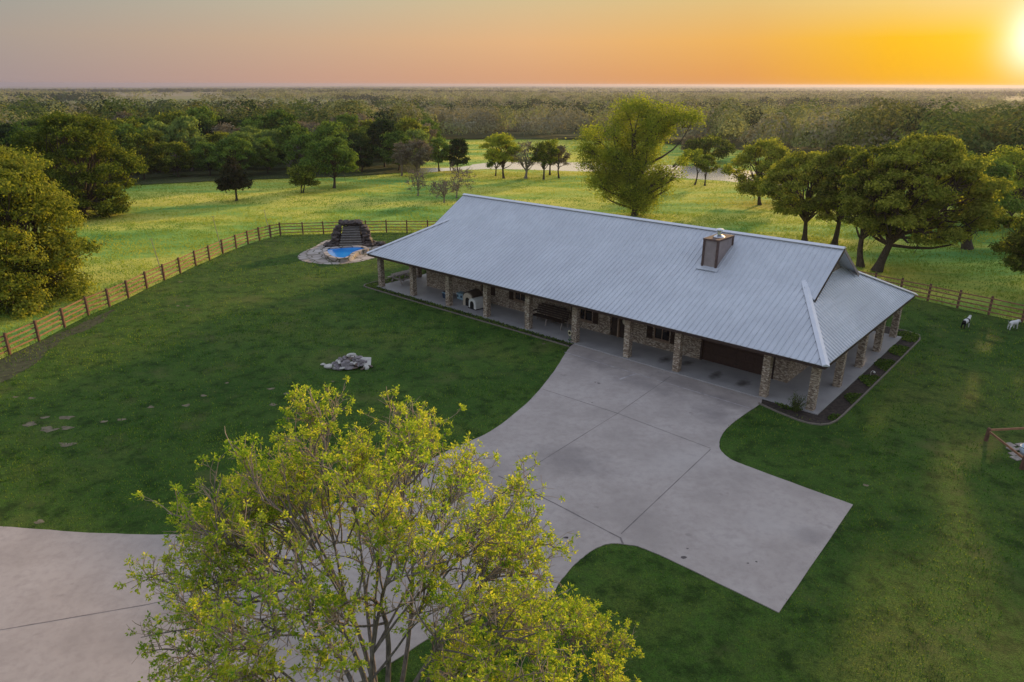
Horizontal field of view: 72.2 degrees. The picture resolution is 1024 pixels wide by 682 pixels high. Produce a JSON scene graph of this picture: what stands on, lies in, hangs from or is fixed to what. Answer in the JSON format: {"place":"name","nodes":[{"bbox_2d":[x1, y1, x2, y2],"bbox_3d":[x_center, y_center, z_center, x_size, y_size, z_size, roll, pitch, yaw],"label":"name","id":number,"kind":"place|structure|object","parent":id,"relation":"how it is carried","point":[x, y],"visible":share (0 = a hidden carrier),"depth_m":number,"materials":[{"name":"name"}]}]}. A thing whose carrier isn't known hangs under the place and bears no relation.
{"place":"outdoors","nodes":[
{"label":"outdoors","id":0,"kind":"place"},
{"bbox_2d":[298,240,379,263],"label":"flagstone patio","id":1,"kind":"structure","parent":0,"point":[314,254],"depth_m":64.26,"materials":[{"name":"beige stone"}]},
{"bbox_2d":[323,246,368,261],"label":"swimming pool","id":2,"kind":"structure","parent":1,"relation":"in","point":[342,254],"depth_m":64.78,"materials":[{"name":"liquid"}]},
{"bbox_2d":[0,344,852,681],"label":"driveway","id":3,"kind":"structure","parent":0,"point":[758,536],"depth_m":24.81,"materials":[{"name":"concrete"}]},
{"bbox_2d":[1,593,197,629],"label":"driveway joint","id":4,"kind":"object","parent":3,"relation":"on","point":[90,614],"visible":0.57,"depth_m":20.89,"materials":[{"name":"grey concrete"}]},
{"bbox_2d":[499,476,623,543],"bbox_3d":[1.722,6.189,26.320,0.286,0.001,6.271,-18,27,-41],"label":"driveway joint","id":5,"kind":"object","parent":3,"relation":"on","point":[577,515],"visible":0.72,"depth_m":25.78,"materials":[{"name":"grey concrete"}]},
{"bbox_2d":[0,232,1023,681],"bbox_3d":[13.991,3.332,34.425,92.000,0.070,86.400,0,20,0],"label":"lawn","id":6,"kind":"structure","parent":0,"point":[708,628],"depth_m":30.75,"materials":[{"name":"green plant"}]},
{"bbox_2d":[0,309,114,381],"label":"bare soil strip","id":7,"kind":"object","parent":6,"relation":"on","point":[5,374],"visible":1,"depth_m":41.26,"materials":[{"name":"brown soil"}]},
{"bbox_2d":[0,222,280,354],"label":"rail fence","id":8,"kind":"object","parent":6,"relation":"on","point":[38,335],"visible":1,"depth_m":50.95,"materials":[{"name":"brown wood"}]},
{"bbox_2d":[113,375,592,681],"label":"maple tree","id":9,"kind":"object","parent":6,"relation":"on","point":[507,537],"visible":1,"depth_m":12.64,"materials":[{"name":"green plant"}]},
{"bbox_2d":[323,219,385,246],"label":"rock waterfall","id":10,"kind":"object","parent":6,"relation":"on","point":[355,232],"visible":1,"depth_m":68.42,"materials":[{"name":"stone"}]},
{"bbox_2d":[279,220,436,234],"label":"rail fence","id":11,"kind":"object","parent":6,"relation":"on","point":[365,221],"visible":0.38,"depth_m":74.12,"materials":[{"name":"brown wood"}]},
{"bbox_2d":[368,272,572,346],"bbox_3d":[0.936,-3.934,54.096,20.300,0.040,15.320,17,26,39],"label":"planting bed","id":12,"kind":"object","parent":6,"relation":"on","point":[407,297],"visible":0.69,"depth_m":48.44,"materials":[{"name":"soil"}]},
{"bbox_2d":[363,273,568,346],"bbox_3d":[-4.607,-2.276,49.452,5.740,0.098,21.311,-12,23,-30],"label":"bed edging","id":13,"kind":"object","parent":12,"relation":"on","point":[464,315],"visible":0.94,"depth_m":47.75,"materials":[{"name":"concrete"}]},
{"bbox_2d":[366,270,573,344],"bbox_3d":[0.911,-4.005,54.075,20.379,0.215,15.418,17,26,39],"label":"ground cover","id":14,"kind":"object","parent":12,"relation":"on","point":[377,287],"visible":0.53,"depth_m":49.16,"materials":[{"name":"green plant"}]},
{"bbox_2d":[435,581,644,681],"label":"maple tree","id":15,"kind":"object","parent":6,"relation":"on","point":[595,630],"visible":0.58,"depth_m":15.90,"materials":[{"name":"green plant"}]},
{"bbox_2d":[367,193,917,414],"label":"ranch house","id":16,"kind":"structure","parent":6,"relation":"on","point":[779,320],"depth_m":40.96,"materials":[{"name":"metal"}]},
{"bbox_2d":[387,270,417,284],"bbox_3d":[-8.663,-5.065,55.810,1.720,0.782,1.900,17,26,39],"label":"picnic table","id":17,"kind":"object","parent":16,"relation":"on","point":[405,272],"visible":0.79,"depth_m":55.48,"materials":[{"name":"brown wood"}]},
{"bbox_2d":[463,289,481,305],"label":"dog house","id":18,"kind":"structure","parent":16,"relation":"on","point":[470,294],"depth_m":49.79,"materials":[{"name":"beige plastic"}]},
{"bbox_2d":[468,296,482,309],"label":"dog house","id":19,"kind":"structure","parent":16,"relation":"on","point":[475,303],"depth_m":49.06,"materials":[{"name":"white plastic"}]},
{"bbox_2d":[533,303,569,329],"bbox_3d":[2.473,-1.651,45.957,2.740,1.174,0.955,17,26,39],"label":"porch bench","id":20,"kind":"object","parent":16,"relation":"on","point":[563,319],"visible":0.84,"depth_m":46.00,"materials":[{"name":"brown wood"}]},
{"bbox_2d":[580,309,592,323],"bbox_3d":[4.675,-2.051,44.956,1.350,1.700,0.160,17,26,39],"label":"window","id":21,"kind":"structure","parent":16,"relation":"in","point":[585,315],"depth_m":45.09,"materials":[{"name":"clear glass"}]},
{"bbox_2d":[611,317,624,337],"bbox_3d":[6.658,-1.283,43.454,1.150,2.200,0.150,17,26,39],"label":"front door","id":22,"kind":"structure","parent":16,"relation":"in","point":[614,320],"depth_m":43.72,"materials":[{"name":"brown wood"}]},
{"bbox_2d":[652,327,669,343],"bbox_3d":[8.877,-0.757,41.449,1.200,1.700,0.160,17,26,39],"label":"window","id":23,"kind":"structure","parent":16,"relation":"in","point":[659,334],"depth_m":41.67,"materials":[{"name":"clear glass"}]},
{"bbox_2d":[702,340,771,374],"bbox_3d":[12.440,0.455,38.628,4.200,2.280,0.100,17,26,39],"label":"garage door","id":24,"kind":"structure","parent":16,"relation":"in","point":[726,355],"depth_m":38.93,"materials":[{"name":"brown wood"}]},
{"bbox_2d":[762,327,918,423],"bbox_3d":[19.257,1.521,39.315,3.522,0.040,17.310,19,27,41],"label":"planting bed","id":25,"kind":"object","parent":6,"relation":"on","point":[840,404],"visible":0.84,"depth_m":35.12,"materials":[{"name":"soil"}]},
{"bbox_2d":[789,392,809,412],"bbox_3d":[13.730,2.960,33.609,1.024,1.178,1.061,17,26,39],"label":"garden shrub","id":26,"kind":"object","parent":25,"relation":"on","point":[795,407],"visible":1,"depth_m":33.63,"materials":[{"name":"green plant"}]},
{"bbox_2d":[758,326,920,425],"bbox_3d":[19.304,1.505,39.286,3.553,0.101,17.544,19,27,41],"label":"bed edging","id":27,"kind":"object","parent":25,"relation":"on","point":[857,401],"visible":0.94,"depth_m":34.68,"materials":[{"name":"concrete"}]},
{"bbox_2d":[775,331,919,419],"bbox_3d":[19.467,1.387,39.460,2.992,0.217,16.637,18,26,39],"label":"ground cover","id":28,"kind":"object","parent":25,"relation":"on","point":[907,336],"visible":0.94,"depth_m":39.55,"materials":[{"name":"green plant"}]},
{"bbox_2d":[860,271,1023,322],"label":"rail fence","id":29,"kind":"object","parent":6,"relation":"on","point":[929,290],"visible":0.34,"depth_m":49.66,"materials":[{"name":"brown wood"}]},
{"bbox_2d":[984,427,1023,469],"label":"pen fence","id":30,"kind":"object","parent":6,"relation":"on","point":[987,435],"visible":1,"depth_m":30.93,"materials":[{"name":"brown wood"}]},
{"bbox_2d":[1006,442,1022,460],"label":"rock pile","id":31,"kind":"object","parent":6,"relation":"on","point":[1016,457],"visible":0.69,"depth_m":30.42,"materials":[{"name":"grey stone"}]},
{"bbox_2d":[0,139,1023,358],"bbox_3d":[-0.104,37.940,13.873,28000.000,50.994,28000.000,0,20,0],"label":"ground","id":32,"kind":"structure","parent":0,"point":[931,259],"depth_m":83.31,"materials":[{"name":"green plant"}]},
{"bbox_2d":[0,142,107,319],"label":"oak tree","id":33,"kind":"object","parent":32,"relation":"on","point":[27,196],"visible":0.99,"depth_m":48.87,"materials":[{"name":"green plant"}]},
{"bbox_2d":[2,109,148,219],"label":"oak tree","id":34,"kind":"object","parent":32,"relation":"on","point":[96,148],"visible":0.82,"depth_m":80.23,"materials":[{"name":"green plant"}]},
{"bbox_2d":[213,154,253,200],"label":"cedar tree","id":35,"kind":"object","parent":32,"relation":"on","point":[234,177],"visible":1,"depth_m":92.92,"materials":[{"name":"green plant"}]},
{"bbox_2d":[287,163,320,192],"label":"round tree","id":36,"kind":"object","parent":32,"relation":"on","point":[305,177],"visible":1,"depth_m":100.27,"materials":[{"name":"green plant"}]},
{"bbox_2d":[294,135,359,187],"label":"shade tree","id":37,"kind":"object","parent":32,"relation":"on","point":[335,148],"visible":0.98,"depth_m":103.68,"materials":[{"name":"green plant"}]},
{"bbox_2d":[391,141,409,175],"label":"budding tree","id":38,"kind":"object","parent":32,"relation":"on","point":[403,161],"visible":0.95,"depth_m":119.82,"materials":[{"name":"grey plant"}]},
{"bbox_2d":[396,134,435,174],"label":"budding tree","id":39,"kind":"object","parent":32,"relation":"on","point":[424,152],"visible":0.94,"depth_m":119.22,"materials":[{"name":"brown plant"}]},
{"bbox_2d":[405,168,428,195],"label":"bare tree","id":40,"kind":"object","parent":32,"relation":"on","point":[418,180],"visible":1,"depth_m":98.56,"materials":[{"name":"brown plant"}]},
{"bbox_2d":[416,122,438,144],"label":"woodland tree","id":41,"kind":"object","parent":32,"relation":"on","point":[432,132],"visible":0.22,"depth_m":152.83,"materials":[{"name":"grey plant"}]},
{"bbox_2d":[414,119,442,143],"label":"woodland tree","id":42,"kind":"object","parent":32,"relation":"on","point":[434,126],"visible":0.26,"depth_m":158.73,"materials":[{"name":"green plant"}]},
{"bbox_2d":[427,136,450,170],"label":"green tree","id":43,"kind":"object","parent":32,"relation":"on","point":[441,156],"visible":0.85,"depth_m":125.32,"materials":[{"name":"green plant"}]},
{"bbox_2d":[429,178,456,202],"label":"bare tree","id":44,"kind":"object","parent":32,"relation":"on","point":[444,192],"visible":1,"depth_m":93.19,"materials":[{"name":"brown plant"}]},
{"bbox_2d":[446,137,470,170],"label":"dark tree","id":45,"kind":"object","parent":32,"relation":"on","point":[459,148],"visible":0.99,"depth_m":124.88,"materials":[{"name":"green plant"}]},
{"bbox_2d":[441,160,475,197],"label":"bare tree","id":46,"kind":"object","parent":32,"relation":"on","point":[460,178],"visible":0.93,"depth_m":96.72,"materials":[{"name":"brown plant"}]},
{"bbox_2d":[484,148,506,175],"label":"tree","id":47,"kind":"object","parent":32,"relation":"on","point":[490,163],"visible":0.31,"depth_m":120.67,"materials":[{"name":"green plant"}]},
{"bbox_2d":[478,132,522,178],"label":"tree","id":48,"kind":"object","parent":32,"relation":"on","point":[508,144],"visible":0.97,"depth_m":115.26,"materials":[{"name":"green plant"}]},
{"bbox_2d":[0,86,1023,189],"bbox_3d":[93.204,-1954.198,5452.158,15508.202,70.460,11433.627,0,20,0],"label":"woodland","id":49,"kind":"object","parent":32,"relation":"on","point":[867,118],"visible":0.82,"depth_m":233.68,"materials":[{"name":"green plant"}]},
{"bbox_2d":[507,140,539,178],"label":"bare tree","id":50,"kind":"object","parent":32,"relation":"on","point":[524,159],"visible":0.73,"depth_m":116.44,"materials":[{"name":"grey plant"}]},
{"bbox_2d":[527,140,561,179],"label":"tree","id":51,"kind":"object","parent":32,"relation":"on","point":[542,155],"visible":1,"depth_m":114.52,"materials":[{"name":"green plant"}]},
{"bbox_2d":[546,143,571,177],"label":"tree","id":52,"kind":"object","parent":32,"relation":"on","point":[561,148],"visible":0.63,"depth_m":117.26,"materials":[{"name":"green plant"}]},
{"bbox_2d":[565,90,711,216],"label":"pecan tree","id":53,"kind":"object","parent":32,"relation":"on","point":[623,168],"visible":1,"depth_m":81.66,"materials":[{"name":"green plant"}]},
{"bbox_2d":[679,133,703,155],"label":"tree","id":54,"kind":"object","parent":32,"relation":"on","point":[688,138],"visible":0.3,"depth_m":144.55,"materials":[{"name":"green plant"}]},
{"bbox_2d":[677,148,713,184],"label":"tree","id":55,"kind":"object","parent":32,"relation":"on","point":[697,154],"visible":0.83,"depth_m":108.90,"materials":[{"name":"green plant"}]},
{"bbox_2d":[695,157,720,185],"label":"tree","id":56,"kind":"object","parent":32,"relation":"on","point":[706,170],"visible":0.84,"depth_m":109.08,"materials":[{"name":"green plant"}]},
{"bbox_2d":[684,128,737,160],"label":"tree","id":57,"kind":"object","parent":32,"relation":"on","point":[705,144],"visible":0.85,"depth_m":140.40,"materials":[{"name":"green plant"}]},
{"bbox_2d":[720,133,800,204],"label":"open tree","id":58,"kind":"object","parent":32,"relation":"on","point":[778,151],"visible":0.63,"depth_m":90.25,"materials":[{"name":"green plant"}]},
{"bbox_2d":[755,148,856,240],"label":"grove tree","id":59,"kind":"object","parent":32,"relation":"on","point":[788,196],"visible":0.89,"depth_m":67.82,"materials":[{"name":"green plant"}]},
{"bbox_2d":[807,144,878,245],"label":"grove tree","id":60,"kind":"object","parent":32,"relation":"on","point":[841,152],"visible":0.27,"depth_m":66.42,"materials":[{"name":"green plant"}]},
{"bbox_2d":[834,140,922,267],"bbox_3d":[30.772,-11.287,59.191,7.312,10.773,7.209,0,20,0],"label":"grove tree","id":61,"kind":"object","parent":32,"relation":"on","point":[854,181],"visible":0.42,"depth_m":58.31,"materials":[{"name":"green plant"}]},
{"bbox_2d":[837,125,1016,272],"bbox_3d":[33.333,-11.391,57.727,12.408,12.191,11.749,0,20,0],"label":"grove tree","id":62,"kind":"object","parent":32,"relation":"on","point":[956,168],"visible":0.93,"depth_m":54.88,"materials":[{"name":"green plant"}]},
{"bbox_2d":[949,157,1023,249],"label":"stout tree","id":63,"kind":"object","parent":32,"relation":"on","point":[1005,169],"visible":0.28,"depth_m":64.51,"materials":[{"name":"green plant"}]},
{"bbox_2d":[981,212,1023,273],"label":"edge oak","id":64,"kind":"object","parent":32,"relation":"on","point":[1013,245],"visible":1,"depth_m":50.70,"materials":[{"name":"green plant"}]},
{"bbox_2d":[988,144,1023,227],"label":"woodside tree","id":65,"kind":"object","parent":32,"relation":"on","point":[1010,157],"visible":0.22,"depth_m":75.02,"materials":[{"name":"green plant"}]},
{"bbox_2d":[0,86,1023,212],"bbox_3d":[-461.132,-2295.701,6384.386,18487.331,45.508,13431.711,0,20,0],"label":"forest floor","id":66,"kind":"structure","parent":0,"point":[198,175],"depth_m":190.27,"materials":[{"name":"green plant"}]},
{"bbox_2d":[0,124,13,152],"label":"woodland tree","id":67,"kind":"object","parent":66,"relation":"on","point":[3,130],"visible":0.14,"depth_m":106.65,"materials":[{"name":"green plant"}]},
{"bbox_2d":[0,124,50,158],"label":"woodland tree","id":68,"kind":"object","parent":66,"relation":"on","point":[17,129],"visible":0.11,"depth_m":106.35,"materials":[{"name":"green plant"}]},
{"bbox_2d":[17,116,46,134],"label":"woodland tree","id":69,"kind":"object","parent":66,"relation":"on","point":[31,123],"visible":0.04,"depth_m":120.98,"materials":[{"name":"green plant"}]},
{"bbox_2d":[109,110,141,121],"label":"woodland tree","id":70,"kind":"object","parent":66,"relation":"on","point":[124,114],"visible":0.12,"depth_m":147.66,"materials":[{"name":"grey plant"}]},
{"bbox_2d":[99,121,152,174],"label":"woodland tree","id":71,"kind":"object","parent":66,"relation":"on","point":[126,127],"visible":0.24,"depth_m":117.96,"materials":[{"name":"green plant"}]},
{"bbox_2d":[105,116,158,145],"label":"woodland tree","id":72,"kind":"object","parent":66,"relation":"on","point":[132,121],"visible":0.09,"depth_m":123.59,"materials":[{"name":"green plant"}]},
{"bbox_2d":[126,114,153,124],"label":"woodland tree","id":73,"kind":"object","parent":66,"relation":"on","point":[142,121],"visible":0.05,"depth_m":135.43,"materials":[{"name":"green plant"}]},
{"bbox_2d":[119,132,163,178],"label":"woodland tree","id":74,"kind":"object","parent":66,"relation":"on","point":[134,140],"visible":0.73,"depth_m":113.47,"materials":[{"name":"green plant"}]},
{"bbox_2d":[140,121,169,137],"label":"woodland tree","id":75,"kind":"object","parent":66,"relation":"on","point":[154,125],"visible":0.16,"depth_m":125.68,"materials":[{"name":"green plant"}]},
{"bbox_2d":[137,127,178,171],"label":"woodland tree","id":76,"kind":"object","parent":66,"relation":"on","point":[158,134],"visible":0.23,"depth_m":121.75,"materials":[{"name":"green plant"}]},
{"bbox_2d":[153,110,190,125],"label":"woodland tree","id":77,"kind":"object","parent":66,"relation":"on","point":[166,118],"visible":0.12,"depth_m":141.54,"materials":[{"name":"green plant"}]},
{"bbox_2d":[153,141,196,176],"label":"woodland tree","id":78,"kind":"object","parent":66,"relation":"on","point":[181,161],"visible":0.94,"depth_m":116.13,"materials":[{"name":"green plant"}]},
{"bbox_2d":[160,115,206,170],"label":"woodland tree","id":79,"kind":"object","parent":66,"relation":"on","point":[184,129],"visible":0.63,"depth_m":122.56,"materials":[{"name":"green plant"}]},
{"bbox_2d":[186,141,218,175],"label":"woodland tree","id":80,"kind":"object","parent":66,"relation":"on","point":[204,163],"visible":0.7,"depth_m":117.75,"materials":[{"name":"green plant"}]},
{"bbox_2d":[182,104,222,124],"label":"woodland tree","id":81,"kind":"object","parent":66,"relation":"on","point":[197,112],"visible":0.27,"depth_m":141.85,"materials":[{"name":"green plant"}]},
{"bbox_2d":[189,115,218,154],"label":"woodland tree","id":82,"kind":"object","parent":66,"relation":"on","point":[205,126],"visible":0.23,"depth_m":130.69,"materials":[{"name":"green plant"}]},
{"bbox_2d":[204,131,229,151],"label":"woodland tree","id":83,"kind":"object","parent":66,"relation":"on","point":[217,136],"visible":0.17,"depth_m":125.69,"materials":[{"name":"green plant"}]},
{"bbox_2d":[206,121,240,141],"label":"woodland tree","id":84,"kind":"object","parent":66,"relation":"on","point":[224,127],"visible":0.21,"depth_m":131.93,"materials":[{"name":"grey plant"}]},
{"bbox_2d":[212,116,237,129],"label":"woodland tree","id":85,"kind":"object","parent":66,"relation":"on","point":[226,120],"visible":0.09,"depth_m":141.13,"materials":[{"name":"green plant"}]},
{"bbox_2d":[206,135,259,170],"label":"woodland tree","id":86,"kind":"object","parent":66,"relation":"on","point":[238,145],"visible":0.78,"depth_m":114.63,"materials":[{"name":"green plant"}]},
{"bbox_2d":[208,123,264,166],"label":"shade tree","id":87,"kind":"object","parent":66,"relation":"on","point":[258,144],"visible":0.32,"depth_m":118.03,"materials":[{"name":"green plant"}]},
{"bbox_2d":[237,125,261,139],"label":"woodland tree","id":88,"kind":"object","parent":66,"relation":"on","point":[251,130],"visible":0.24,"depth_m":132.43,"materials":[{"name":"green plant"}]},
{"bbox_2d":[235,118,267,137],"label":"woodland tree","id":89,"kind":"object","parent":66,"relation":"on","point":[252,123],"visible":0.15,"depth_m":138.20,"materials":[{"name":"green plant"}]},
{"bbox_2d":[251,136,281,173],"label":"woodland tree","id":90,"kind":"object","parent":66,"relation":"on","point":[269,153],"visible":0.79,"depth_m":120.84,"materials":[{"name":"green plant"}]},
{"bbox_2d":[251,129,285,168],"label":"woodland tree","id":91,"kind":"object","parent":66,"relation":"on","point":[267,133],"visible":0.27,"depth_m":126.32,"materials":[{"name":"green plant"}]},
{"bbox_2d":[258,107,303,129],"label":"woodland tree","id":92,"kind":"object","parent":66,"relation":"on","point":[271,119],"visible":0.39,"depth_m":142.96,"materials":[{"name":"green plant"}]},
{"bbox_2d":[274,122,312,160],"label":"woodland tree","id":93,"kind":"object","parent":66,"relation":"on","point":[293,130],"visible":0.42,"depth_m":126.85,"materials":[{"name":"green plant"}]},
{"bbox_2d":[279,133,319,166],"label":"woodland tree","id":94,"kind":"object","parent":66,"relation":"on","point":[299,140],"visible":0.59,"depth_m":118.40,"materials":[{"name":"green plant"}]},
{"bbox_2d":[307,119,356,171],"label":"woodland tree","id":95,"kind":"object","parent":66,"relation":"on","point":[326,128],"visible":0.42,"depth_m":122.09,"materials":[{"name":"green plant"}]},
{"bbox_2d":[330,112,367,135],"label":"woodland tree","id":96,"kind":"object","parent":66,"relation":"on","point":[344,119],"visible":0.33,"depth_m":144.51,"materials":[{"name":"green plant"}]},
{"bbox_2d":[346,132,371,159],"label":"woodland tree","id":97,"kind":"object","parent":66,"relation":"on","point":[353,137],"visible":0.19,"depth_m":130.32,"materials":[{"name":"green plant"}]},
{"bbox_2d":[344,127,376,144],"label":"woodland tree","id":98,"kind":"object","parent":66,"relation":"on","point":[361,132],"visible":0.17,"depth_m":138.27,"materials":[{"name":"green plant"}]},
{"bbox_2d":[349,139,378,171],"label":"woodland tree","id":99,"kind":"object","parent":66,"relation":"on","point":[362,162],"visible":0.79,"depth_m":124.00,"materials":[{"name":"green plant"}]},
{"bbox_2d":[364,116,397,166],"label":"woodland tree","id":100,"kind":"object","parent":66,"relation":"on","point":[383,126],"visible":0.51,"depth_m":129.85,"materials":[{"name":"green plant"}]},
{"bbox_2d":[372,129,415,170],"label":"woodland tree","id":101,"kind":"object","parent":66,"relation":"on","point":[396,136],"visible":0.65,"depth_m":125.01,"materials":[{"name":"green plant"}]},
{"bbox_2d":[394,116,431,141],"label":"woodland tree","id":102,"kind":"object","parent":66,"relation":"on","point":[404,123],"visible":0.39,"depth_m":144.29,"materials":[{"name":"green plant"}]},
{"bbox_2d":[405,128,429,157],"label":"woodland tree","id":103,"kind":"object","parent":66,"relation":"on","point":[421,135],"visible":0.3,"depth_m":133.93,"materials":[{"name":"green plant"}]},
{"bbox_2d":[0,0,1023,87],"label":"sky","id":104,"kind":"structure","parent":0,"point":[44,43],"materials":[{"name":"orange"}]},
{"bbox_2d":[409,162,755,181],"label":"pond","id":105,"kind":"structure","parent":0,"point":[691,171],"depth_m":130.66,"materials":[{"name":"white liquid"}]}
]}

